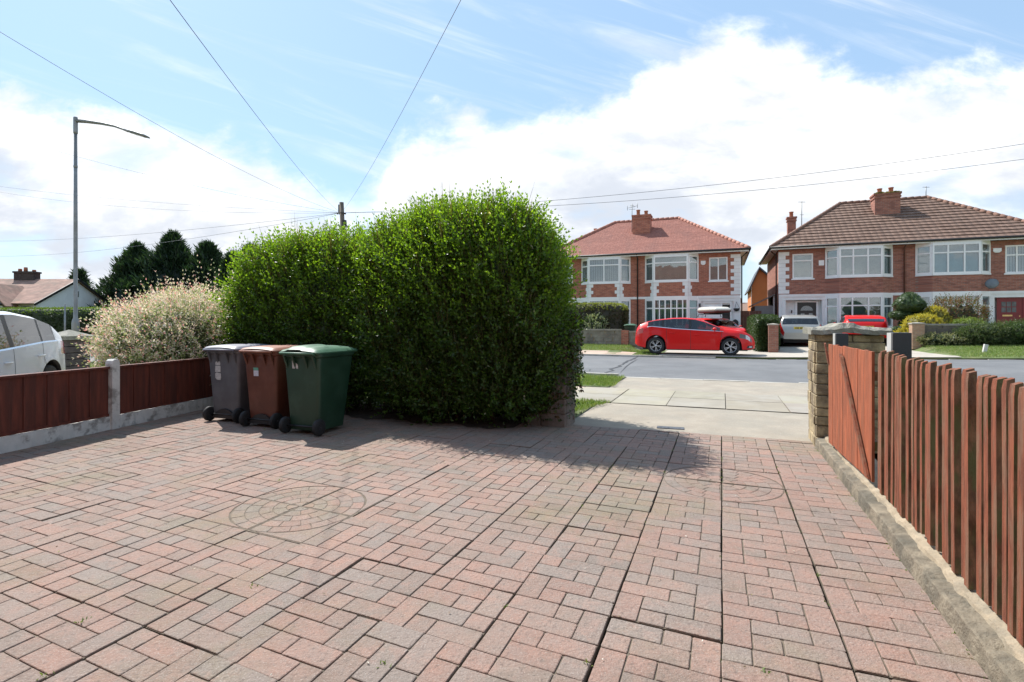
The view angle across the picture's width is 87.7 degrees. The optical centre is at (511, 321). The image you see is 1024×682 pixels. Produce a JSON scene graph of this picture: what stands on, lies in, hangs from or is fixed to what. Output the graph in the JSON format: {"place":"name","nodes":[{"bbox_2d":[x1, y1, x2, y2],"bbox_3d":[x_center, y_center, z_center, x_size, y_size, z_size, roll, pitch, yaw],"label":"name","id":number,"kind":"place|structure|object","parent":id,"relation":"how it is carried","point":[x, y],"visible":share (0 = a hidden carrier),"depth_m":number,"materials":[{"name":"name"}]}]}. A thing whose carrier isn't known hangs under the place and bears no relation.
{"place":"outdoors","nodes":[
{"label":"outdoors","id":0,"kind":"place"},
{"bbox_2d":[0,311,65,375],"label":"white suv","id":1,"kind":"object","parent":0,"point":[28,344],"visible":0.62,"depth_m":8.11,"materials":[{"name":"paint"}]},
{"bbox_2d":[91,364,625,386],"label":"verge ground","id":2,"kind":"structure","parent":0,"point":[582,383],"depth_m":11.36,"materials":[{"name":"green plant"}]},
{"bbox_2d":[71,116,149,331],"bbox_3d":[-12.351,-2.430,16.400,2.339,7.720,0.260,0,0,0],"label":"street lamp","id":3,"kind":"object","parent":2,"relation":"on","point":[75,323],"visible":0.95,"depth_m":16.36,"materials":[{"name":"metal"}]},
{"bbox_2d":[90,348,636,354],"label":"pavement","id":4,"kind":"structure","parent":0,"point":[603,352],"depth_m":21.47,"materials":[{"name":"grey concrete"}]},
{"bbox_2d":[362,397,610,416],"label":"garden edge ground","id":5,"kind":"structure","parent":0,"point":[577,412],"depth_m":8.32,"materials":[{"name":"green plant"}]},
{"bbox_2d":[57,330,93,369],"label":"gate pillar","id":6,"kind":"structure","parent":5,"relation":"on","point":[68,338],"depth_m":11.97,"materials":[{"name":"stone"}]},
{"bbox_2d":[71,254,247,384],"bbox_3d":[-5.895,0.275,9.575,3.161,2.945,3.156,0,0,0],"label":"variegated willow","id":7,"kind":"object","parent":5,"relation":"on","point":[156,329],"visible":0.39,"depth_m":8.72,"materials":[{"name":"beige plant"}]},
{"bbox_2d":[0,409,990,681],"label":"driveway","id":8,"kind":"structure","parent":0,"point":[174,483],"depth_m":3.06,"materials":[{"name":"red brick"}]},
{"bbox_2d":[0,366,109,453],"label":"boarded fence","id":9,"kind":"object","parent":8,"relation":"on","point":[39,408],"visible":0.96,"depth_m":6.08,"materials":[{"name":"brown wood"}]},
{"bbox_2d":[105,359,119,429],"bbox_3d":[-5.125,0.958,6.845,0.110,0.945,0.110,0,0,10],"label":"fence post","id":10,"kind":"object","parent":8,"relation":"on","point":[114,391],"visible":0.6,"depth_m":6.81,"materials":[{"name":"white paint"}]},
{"bbox_2d":[120,357,213,426],"bbox_3d":[-4.974,1.002,7.772,0.091,0.855,1.770,0,0,10],"label":"boarded fence","id":11,"kind":"object","parent":8,"relation":"on","point":[150,391],"visible":0.76,"depth_m":7.62,"materials":[{"name":"brown wood"}]},
{"bbox_2d":[202,344,267,422],"bbox_3d":[-3.856,0.852,7.590,0.610,1.050,0.823,0,0,18],"label":"wheelie bin","id":12,"kind":"object","parent":8,"relation":"on","point":[229,383],"visible":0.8,"depth_m":7.30,"materials":[{"name":"grey plastic"}]},
{"bbox_2d":[239,345,298,428],"bbox_3d":[-3.156,0.852,7.197,0.610,1.050,0.823,0,0,20],"label":"wheelie bin","id":13,"kind":"object","parent":8,"relation":"on","point":[267,385],"visible":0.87,"depth_m":6.91,"materials":[{"name":"brown plastic"}]},
{"bbox_2d":[279,344,357,435],"bbox_3d":[-2.449,0.834,6.768,0.610,1.086,0.823,0,0,21],"label":"wheelie bin","id":14,"kind":"object","parent":8,"relation":"on","point":[318,375],"visible":1,"depth_m":6.53,"materials":[{"name":"green plastic"}]},
{"bbox_2d":[344,403,526,428],"bbox_3d":[-2.511,1.366,8.235,5.700,0.012,1.109,0,0,21],"label":"hedge bed","id":15,"kind":"object","parent":8,"relation":"on","point":[366,413],"visible":0.28,"depth_m":7.55,"materials":[{"name":"soil"}]},
{"bbox_2d":[202,213,393,411],"bbox_3d":[-3.072,-0.041,8.858,4.205,3.551,2.470,0,0,21],"label":"privet hedge","id":16,"kind":"object","parent":15,"relation":"on","point":[287,290],"visible":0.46,"depth_m":8.12,"materials":[{"name":"green plant"}]},
{"bbox_2d":[331,177,590,427],"bbox_3d":[-0.676,-0.273,7.761,3.765,3.572,2.919,0,0,21],"label":"privet hedge","id":17,"kind":"object","parent":15,"relation":"on","point":[468,295],"visible":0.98,"depth_m":6.84,"materials":[{"name":"green plant"}]},
{"bbox_2d":[37,419,933,674],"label":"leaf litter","id":18,"kind":"object","parent":8,"relation":"on","point":[505,507],"visible":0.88,"depth_m":4.59,"materials":[{"name":"brown plant"}]},
{"bbox_2d":[36,428,985,680],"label":"weeds","id":19,"kind":"object","parent":8,"relation":"on","point":[529,574],"visible":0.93,"depth_m":2.52,"materials":[{"name":"green plant"}]},
{"bbox_2d":[527,340,574,427],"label":"gate pillar","id":20,"kind":"structure","parent":8,"relation":"on","point":[563,412],"depth_m":6.99,"materials":[{"name":"stone"}]},
{"bbox_2d":[523,310,584,421],"bbox_3d":[0.560,0.562,7.192,0.757,1.482,0.732,0,0,21],"label":"ivy","id":21,"kind":"object","parent":20,"relation":"attached to","point":[575,331],"visible":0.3,"depth_m":6.96,"materials":[{"name":"green plant"}]},
{"bbox_2d":[0,0,1023,302],"label":"sky","id":22,"kind":"structure","parent":0,"point":[558,100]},
{"bbox_2d":[90,354,1023,382],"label":"road","id":23,"kind":"structure","parent":0,"point":[783,371],"depth_m":15.18,"materials":[{"name":"grey asphalt"}]},
{"bbox_2d":[632,377,806,382],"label":"dropped kerb","id":24,"kind":"structure","parent":23,"relation":"on","point":[714,380],"depth_m":12.46,"materials":[{"name":"concrete"}]},
{"bbox_2d":[716,358,1010,359],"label":"dropped kerb","id":25,"kind":"structure","parent":23,"relation":"on","point":[924,359],"depth_m":16.91,"materials":[{"name":"concrete"}]},
{"bbox_2d":[576,373,623,386],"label":"grass","id":26,"kind":"structure","parent":0,"point":[604,380],"depth_m":12.13,"materials":[{"name":"green plant"}]},
{"bbox_2d":[596,430,722,681],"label":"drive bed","id":27,"kind":"object","parent":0,"point":[721,550],"depth_m":3.62,"materials":[{"name":"soil"}]},
{"bbox_2d":[815,436,1023,681],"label":"wall","id":28,"kind":"structure","parent":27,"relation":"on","point":[977,624],"depth_m":2.62,"materials":[{"name":"stone"}]},
{"bbox_2d":[833,333,847,346],"bbox_3d":[3.440,0.762,5.583,0.122,1.275,0.110,0,0,21],"label":"square post","id":29,"kind":"object","parent":28,"relation":"on","point":[840,339],"visible":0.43,"depth_m":5.54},
{"bbox_2d":[824,343,877,481],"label":"gate panel","id":30,"kind":"structure","parent":28,"relation":"on","point":[852,375],"depth_m":4.48,"materials":[{"name":"red paint"}]},
{"bbox_2d":[887,332,911,359],"bbox_3d":[2.752,0.740,3.791,0.122,1.320,0.110,0,0,21],"label":"square post","id":31,"kind":"object","parent":28,"relation":"on","point":[900,343],"visible":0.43,"depth_m":3.74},
{"bbox_2d":[878,350,1023,646],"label":"picket fence","id":32,"kind":"object","parent":28,"relation":"on","point":[950,463],"visible":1,"depth_m":2.56,"materials":[{"name":"red paint"}]},
{"bbox_2d":[573,403,810,441],"bbox_3d":[2.580,1.391,7.587,3.950,0.002,2.110,0,0,21],"label":"concrete apron","id":33,"kind":"object","parent":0,"point":[771,425],"visible":0.65,"depth_m":7.48,"materials":[{"name":"grey concrete"}]},
{"bbox_2d":[575,386,808,413],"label":"pavement","id":34,"kind":"structure","parent":0,"point":[743,401],"depth_m":9.43,"materials":[{"name":"grey concrete"}]},
{"bbox_2d":[607,377,808,396],"bbox_3d":[6.350,1.321,10.618,8.750,0.135,2.310,0,0,21],"label":"concrete crossover","id":35,"kind":"object","parent":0,"point":[786,389],"visible":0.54,"depth_m":11.35,"materials":[{"name":"grey concrete"}]},
{"bbox_2d":[581,344,1023,357],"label":"ground","id":36,"kind":"structure","parent":0,"point":[923,349],"depth_m":18.99,"materials":[{"name":"grey concrete"}]},
{"bbox_2d":[0,267,104,307],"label":"bungalow","id":37,"kind":"object","parent":36,"relation":"on","point":[26,288],"visible":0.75,"depth_m":40.46,"materials":[{"name":"white tile"}]},
{"bbox_2d":[66,267,96,288],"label":"conifer tree","id":38,"kind":"object","parent":36,"relation":"on","point":[82,273],"visible":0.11,"depth_m":51.87,"materials":[{"name":"green plant"}]},
{"bbox_2d":[0,306,194,339],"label":"long hedge","id":39,"kind":"object","parent":36,"relation":"on","point":[53,317],"visible":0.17,"depth_m":31.03,"materials":[{"name":"green plant"}]},
{"bbox_2d":[144,239,223,298],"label":"conifer tree","id":40,"kind":"object","parent":36,"relation":"on","point":[206,251],"visible":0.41,"depth_m":45.63,"materials":[{"name":"green plant"}]},
{"bbox_2d":[337,202,347,234],"bbox_3d":[-8.848,-2.379,28.000,0.675,7.730,0.320,0,0,0],"label":"utility pole","id":41,"kind":"object","parent":36,"relation":"on","point":[341,209],"visible":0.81,"depth_m":27.89,"materials":[{"name":"brown wood"}]},
{"bbox_2d":[1,32,339,212],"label":"overhead wire","id":42,"kind":"object","parent":41,"relation":"attached to","point":[146,118],"visible":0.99,"depth_m":12.78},
{"bbox_2d":[28,213,336,240],"bbox_3d":[-35.075,-7.366,43.950,61.324,3.408,0.019,0,0,32],"label":"overhead wire","id":43,"kind":"object","parent":41,"relation":"attached to","point":[200,228],"visible":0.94,"depth_m":34.56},
{"bbox_2d":[30,213,338,255],"bbox_3d":[-36.095,-6.589,44.950,64.112,2.094,0.019,0,0,32],"label":"overhead wire","id":44,"kind":"object","parent":41,"relation":"attached to","point":[198,237],"visible":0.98,"depth_m":34.70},
{"bbox_2d":[170,0,340,212],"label":"overhead wire","id":45,"kind":"object","parent":41,"relation":"attached to","point":[232,83],"visible":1,"depth_m":7.79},
{"bbox_2d":[344,0,460,208],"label":"overhead wire","id":46,"kind":"object","parent":41,"relation":"attached to","point":[415,86],"visible":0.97,"depth_m":9.22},
{"bbox_2d":[346,144,1020,212],"bbox_3d":[6.445,-6.447,24.450,31.555,1.615,0.019,0,0,13],"label":"overhead wire","id":47,"kind":"object","parent":41,"relation":"attached to","point":[752,180],"visible":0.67,"depth_m":23.37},
{"bbox_2d":[357,159,1022,212],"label":"overhead wire","id":48,"kind":"object","parent":41,"relation":"attached to","point":[739,191],"visible":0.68,"depth_m":24.20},
{"bbox_2d":[582,312,609,328],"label":"variegated shrub","id":49,"kind":"object","parent":36,"relation":"on","point":[595,323],"visible":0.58,"depth_m":25.84,"materials":[{"name":"green plant"}]},
{"bbox_2d":[567,302,629,329],"bbox_3d":[3.749,0.099,26.893,4.264,2.161,1.451,0,0,21],"label":"garden hedge","id":50,"kind":"object","parent":36,"relation":"on","point":[616,314],"visible":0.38,"depth_m":25.97,"materials":[{"name":"green plant"}]},
{"bbox_2d":[575,329,621,344],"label":"garden wall","id":51,"kind":"structure","parent":36,"relation":"on","point":[602,336],"depth_m":25.18,"materials":[{"name":"grey concrete"}]},
{"bbox_2d":[580,343,649,351],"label":"grass","id":52,"kind":"structure","parent":36,"relation":"on","point":[607,346],"depth_m":23.43,"materials":[{"name":"green plant"}]},
{"bbox_2d":[621,330,628,344],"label":"brick pier","id":53,"kind":"structure","parent":36,"relation":"on","point":[625,337],"depth_m":24.74,"materials":[{"name":"brown brick"}]},
{"bbox_2d":[629,331,642,347],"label":"garden wall","id":54,"kind":"structure","parent":36,"relation":"on","point":[632,334],"depth_m":24.66,"materials":[{"name":"grey concrete"}]},
{"bbox_2d":[563,203,750,336],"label":"semi detached house","id":55,"kind":"structure","parent":36,"relation":"on","point":[645,267],"depth_m":32.19,"materials":[{"name":"red brick"}]},
{"bbox_2d":[581,259,587,283],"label":"window","id":56,"kind":"structure","parent":55,"relation":"in","point":[584,263],"depth_m":33.53,"materials":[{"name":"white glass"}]},
{"bbox_2d":[588,258,619,282],"bbox_3d":[5.647,-3.110,32.717,1.930,1.496,0.090,0,0,21],"label":"window","id":57,"kind":"structure","parent":55,"relation":"in","point":[601,270],"depth_m":32.69,"materials":[{"name":"white glass"}]},
{"bbox_2d":[620,300,630,323],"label":"window","id":58,"kind":"structure","parent":55,"relation":"in","point":[627,302],"depth_m":32.56,"materials":[{"name":"white glass"}]},
{"bbox_2d":[620,258,630,282],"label":"window","id":59,"kind":"structure","parent":55,"relation":"in","point":[625,263],"depth_m":32.54,"materials":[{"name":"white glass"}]},
{"bbox_2d":[645,299,653,321],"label":"window","id":60,"kind":"structure","parent":55,"relation":"in","point":[649,303],"depth_m":32.02,"materials":[{"name":"clear glass"}]},
{"bbox_2d":[645,256,653,281],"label":"window","id":61,"kind":"structure","parent":55,"relation":"in","point":[649,261],"depth_m":32.01,"materials":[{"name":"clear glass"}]},
{"bbox_2d":[654,299,687,319],"bbox_3d":[9.302,-0.495,31.281,1.930,1.646,0.090,0,0,21],"label":"window","id":62,"kind":"structure","parent":55,"relation":"in","point":[663,308],"depth_m":31.27,"materials":[{"name":"clear glass"}]},
{"bbox_2d":[654,255,687,280],"bbox_3d":[9.302,-3.110,31.281,1.930,1.496,0.090,0,0,21],"label":"window","id":63,"kind":"structure","parent":55,"relation":"in","point":[670,267],"depth_m":31.29,"materials":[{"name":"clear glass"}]},
{"bbox_2d":[688,299,698,317],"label":"window","id":64,"kind":"structure","parent":55,"relation":"in","point":[693,304],"depth_m":31.09,"materials":[{"name":"clear glass"}]},
{"bbox_2d":[688,255,698,280],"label":"window","id":65,"kind":"structure","parent":55,"relation":"in","point":[693,260],"depth_m":31.09,"materials":[{"name":"clear glass"}]},
{"bbox_2d":[709,257,727,280],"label":"window","id":66,"kind":"structure","parent":55,"relation":"in","point":[718,266],"depth_m":30.84,"materials":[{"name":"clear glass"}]},
{"bbox_2d":[741,311,760,330],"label":"side gate","id":67,"kind":"structure","parent":55,"relation":"attached to","point":[745,315],"depth_m":30.53,"materials":[{"name":"brown wood"}]},
{"bbox_2d":[745,267,766,310],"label":"orange house","id":68,"kind":"structure","parent":36,"relation":"on","point":[756,290],"depth_m":41.83,"materials":[{"name":"brick"}]},
{"bbox_2d":[749,294,774,314],"bbox_3d":[15.869,-0.270,34.028,1.220,2.700,5.250,0,0,21],"label":"lean to","id":69,"kind":"object","parent":36,"relation":"on","point":[767,309],"visible":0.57,"depth_m":31.67,"materials":[{"name":"grey paint"}]},
{"bbox_2d":[746,314,780,351],"bbox_3d":[11.717,0.494,25.045,1.210,1.697,6.870,0,0,21],"label":"clipped hedge","id":70,"kind":"object","parent":36,"relation":"on","point":[757,328],"visible":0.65,"depth_m":22.14,"materials":[{"name":"green plant"}]},
{"bbox_2d":[767,323,778,351],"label":"brick pier","id":71,"kind":"structure","parent":36,"relation":"on","point":[772,337],"depth_m":21.55,"materials":[{"name":"red brick"}]},
{"bbox_2d":[759,187,1023,327],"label":"semi detached house","id":72,"kind":"structure","parent":36,"relation":"on","point":[879,252],"depth_m":27.75,"materials":[{"name":"brown brick"}]},
{"bbox_2d":[792,253,812,278],"bbox_3d":[15.942,-3.020,29.261,1.000,1.360,0.090,0,0,21],"label":"window","id":73,"kind":"structure","parent":72,"relation":"in","point":[802,264],"depth_m":29.28,"materials":[{"name":"clear glass"}]},
{"bbox_2d":[797,302,815,315],"bbox_3d":[16.283,-0.055,29.484,0.920,1.970,0.065,0,0,21],"label":"door","id":74,"kind":"structure","parent":72,"relation":"in","point":[804,308],"depth_m":29.46,"materials":[{"name":"grey wood"}]},
{"bbox_2d":[825,296,838,324],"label":"window","id":75,"kind":"structure","parent":72,"relation":"in","point":[831,303],"depth_m":28.50,"materials":[{"name":"clear glass"}]},
{"bbox_2d":[825,248,838,276],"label":"window","id":76,"kind":"structure","parent":72,"relation":"in","point":[831,255],"depth_m":28.50,"materials":[{"name":"clear glass"}]},
{"bbox_2d":[839,296,882,321],"bbox_3d":[18.161,-0.495,27.797,1.930,1.646,0.090,0,0,21],"label":"window","id":77,"kind":"structure","parent":72,"relation":"in","point":[848,305],"depth_m":27.80,"materials":[{"name":"clear glass"}]},
{"bbox_2d":[839,246,882,275],"bbox_3d":[18.161,-3.110,27.797,1.930,1.496,0.090,0,0,21],"label":"window","id":78,"kind":"structure","parent":72,"relation":"in","point":[854,261],"depth_m":27.80,"materials":[{"name":"white glass"}]},
{"bbox_2d":[883,296,892,327],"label":"window","id":79,"kind":"structure","parent":72,"relation":"in","point":[887,300],"depth_m":27.63,"materials":[{"name":"clear glass"}]},
{"bbox_2d":[883,246,892,275],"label":"window","id":80,"kind":"structure","parent":72,"relation":"in","point":[887,251],"depth_m":27.63,"materials":[{"name":"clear glass"}]},
{"bbox_2d":[915,244,931,274],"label":"window","id":81,"kind":"structure","parent":72,"relation":"in","point":[923,253],"depth_m":27.05,"materials":[{"name":"clear glass"}]},
{"bbox_2d":[932,294,980,314],"bbox_3d":[21.912,-0.495,26.323,1.930,1.646,0.090,0,0,21],"label":"window","id":82,"kind":"structure","parent":72,"relation":"in","point":[975,295],"depth_m":26.27,"materials":[{"name":"clear glass"}]},
{"bbox_2d":[932,242,980,273],"bbox_3d":[21.912,-3.110,26.323,1.930,1.496,0.090,0,0,21],"label":"window","id":83,"kind":"structure","parent":72,"relation":"in","point":[947,258],"depth_m":26.32,"materials":[{"name":"white glass"}]},
{"bbox_2d":[981,294,990,322],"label":"window","id":84,"kind":"structure","parent":72,"relation":"in","point":[986,298],"depth_m":26.16,"materials":[{"name":"clear glass"}]},
{"bbox_2d":[981,242,990,272],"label":"window","id":85,"kind":"structure","parent":72,"relation":"in","point":[985,246],"depth_m":26.16,"materials":[{"name":"clear glass"}]},
{"bbox_2d":[996,297,1021,323],"bbox_3d":[24.317,-0.140,26.088,0.980,2.200,0.065,0,0,21],"label":"door","id":86,"kind":"structure","parent":72,"relation":"in","point":[1007,308],"depth_m":26.07,"materials":[{"name":"red wood"}]},
{"bbox_2d":[1005,245,1023,272],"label":"window","id":87,"kind":"structure","parent":72,"relation":"in","point":[1014,254],"depth_m":25.92,"materials":[{"name":"clear glass"}]},
{"bbox_2d":[887,291,927,331],"bbox_3d":[16.974,-0.156,22.688,1.692,2.256,1.369,0,0,21],"label":"topiary tree","id":88,"kind":"object","parent":36,"relation":"on","point":[905,304],"visible":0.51,"depth_m":22.55,"materials":[{"name":"green plant"}]},
{"bbox_2d":[908,322,925,348],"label":"brick pier","id":89,"kind":"structure","parent":36,"relation":"on","point":[916,329],"depth_m":20.69,"materials":[{"name":"beige brick"}]},
{"bbox_2d":[900,312,944,332],"bbox_3d":[16.672,0.334,21.594,1.624,1.402,1.161,0,0,21],"label":"golden shrub","id":90,"kind":"object","parent":36,"relation":"on","point":[929,319],"visible":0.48,"depth_m":21.44,"materials":[{"name":"yellow plant"}]},
{"bbox_2d":[921,304,952,323],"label":"golden shrub","id":91,"kind":"object","parent":36,"relation":"on","point":[938,312],"visible":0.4,"depth_m":21.88,"materials":[{"name":"yellow plant"}]},
{"bbox_2d":[916,331,976,346],"bbox_3d":[16.530,0.721,20.322,2.031,0.702,0.996,0,0,21],"label":"ground cover shrub","id":92,"kind":"object","parent":36,"relation":"on","point":[944,339],"visible":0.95,"depth_m":20.18,"materials":[{"name":"green plant"}]},
{"bbox_2d":[929,292,994,321],"bbox_3d":[18.551,-0.094,22.344,2.700,2.373,2.102,0,0,21],"label":"bronze maple","id":93,"kind":"object","parent":36,"relation":"on","point":[959,310],"visible":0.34,"depth_m":21.95,"materials":[{"name":"brown plant"}]},
{"bbox_2d":[948,316,986,323],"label":"lime shrub","id":94,"kind":"object","parent":36,"relation":"on","point":[959,321],"visible":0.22,"depth_m":20.92,"materials":[{"name":"green plant"}]},
{"bbox_2d":[925,324,1011,344],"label":"garden wall","id":95,"kind":"structure","parent":36,"relation":"on","point":[943,328],"depth_m":20.63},
{"bbox_2d":[922,344,1023,356],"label":"grass","id":96,"kind":"structure","parent":36,"relation":"on","point":[962,348],"depth_m":18.23,"materials":[{"name":"green plant"}]},
{"bbox_2d":[951,318,1020,345],"bbox_3d":[17.619,0.495,19.880,2.086,1.246,1.332,0,0,21],"label":"green shrub","id":97,"kind":"object","parent":36,"relation":"on","point":[980,333],"visible":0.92,"depth_m":19.61,"materials":[{"name":"green plant"}]},
{"bbox_2d":[994,318,1023,344],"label":"green shrub","id":98,"kind":"object","parent":36,"relation":"on","point":[1019,326],"visible":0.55,"depth_m":19.39,"materials":[{"name":"green plant"}]},
{"bbox_2d":[582,357,1023,460],"bbox_3d":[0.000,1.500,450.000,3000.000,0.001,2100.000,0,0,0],"label":"ground","id":99,"kind":"structure","parent":0,"point":[876,456],"depth_m":21.49,"materials":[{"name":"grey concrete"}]},
{"bbox_2d":[83,239,162,307],"label":"conifer tree","id":100,"kind":"object","parent":99,"relation":"on","point":[124,265],"visible":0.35,"depth_m":45.20,"materials":[{"name":"green plant"}]},
{"bbox_2d":[120,228,193,304],"label":"conifer tree","id":101,"kind":"object","parent":99,"relation":"on","point":[168,258],"visible":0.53,"depth_m":45.47,"materials":[{"name":"green plant"}]},
{"bbox_2d":[204,248,242,302],"label":"conifer tree","id":102,"kind":"object","parent":99,"relation":"on","point":[223,269],"visible":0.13,"depth_m":42.20,"materials":[{"name":"green plant"}]},
{"bbox_2d":[90,350,715,358],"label":"kerb","id":103,"kind":"structure","parent":99,"relation":"on","point":[662,356],"depth_m":20.07,"materials":[{"name":"concrete"}]},
{"bbox_2d":[659,342,958,356],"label":"driveway","id":104,"kind":"structure","parent":0,"point":[786,349],"depth_m":21.03,"materials":[{"name":"concrete"}]},
{"bbox_2d":[635,318,754,355],"bbox_3d":[7.067,0.556,20.753,4.308,1.397,2.199,0,0,21],"label":"red hatchback","id":105,"kind":"object","parent":104,"relation":"on","point":[684,334],"visible":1,"depth_m":20.01,"materials":[{"name":"paint"}]},
{"bbox_2d":[696,318,746,342],"bbox_3d":[10.357,0.531,27.300,2.199,1.397,4.308,0,0,-3],"label":"red car","id":106,"kind":"object","parent":104,"relation":"on","point":[724,323],"visible":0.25,"depth_m":26.54,"materials":[{"name":"paint"}]},
{"bbox_2d":[698,307,730,316],"bbox_3d":[10.355,-0.473,27.354,1.277,0.535,2.300,0,0,-3],"label":"roof box","id":107,"kind":"object","parent":106,"relation":"on","point":[713,310],"visible":1,"depth_m":26.75,"materials":[{"name":"white plastic"}]},
{"bbox_2d":[778,315,820,344],"bbox_3d":[14.270,0.424,26.733,2.239,1.487,4.750,0,0,24],"label":"silver estate","id":108,"kind":"object","parent":104,"relation":"on","point":[791,329],"visible":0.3,"depth_m":24.79,"materials":[{"name":"paint"}]},
{"bbox_2d":[782,318,817,324],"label":"rear window","id":109,"kind":"structure","parent":108,"relation":"in","point":[813,321],"depth_m":24.78,"materials":[{"name":"black glass"}]},
{"bbox_2d":[839,315,888,344],"bbox_3d":[16.865,0.401,25.820,2.199,1.397,4.300,0,0,26],"label":"red hatchback","id":110,"kind":"object","parent":104,"relation":"on","point":[872,321],"visible":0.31,"depth_m":24.12,"materials":[{"name":"paint"}]},
{"bbox_2d":[803,323,891,453],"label":"gate pillar","id":111,"kind":"structure","parent":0,"point":[868,338],"depth_m":5.83,"materials":[{"name":"stone"}]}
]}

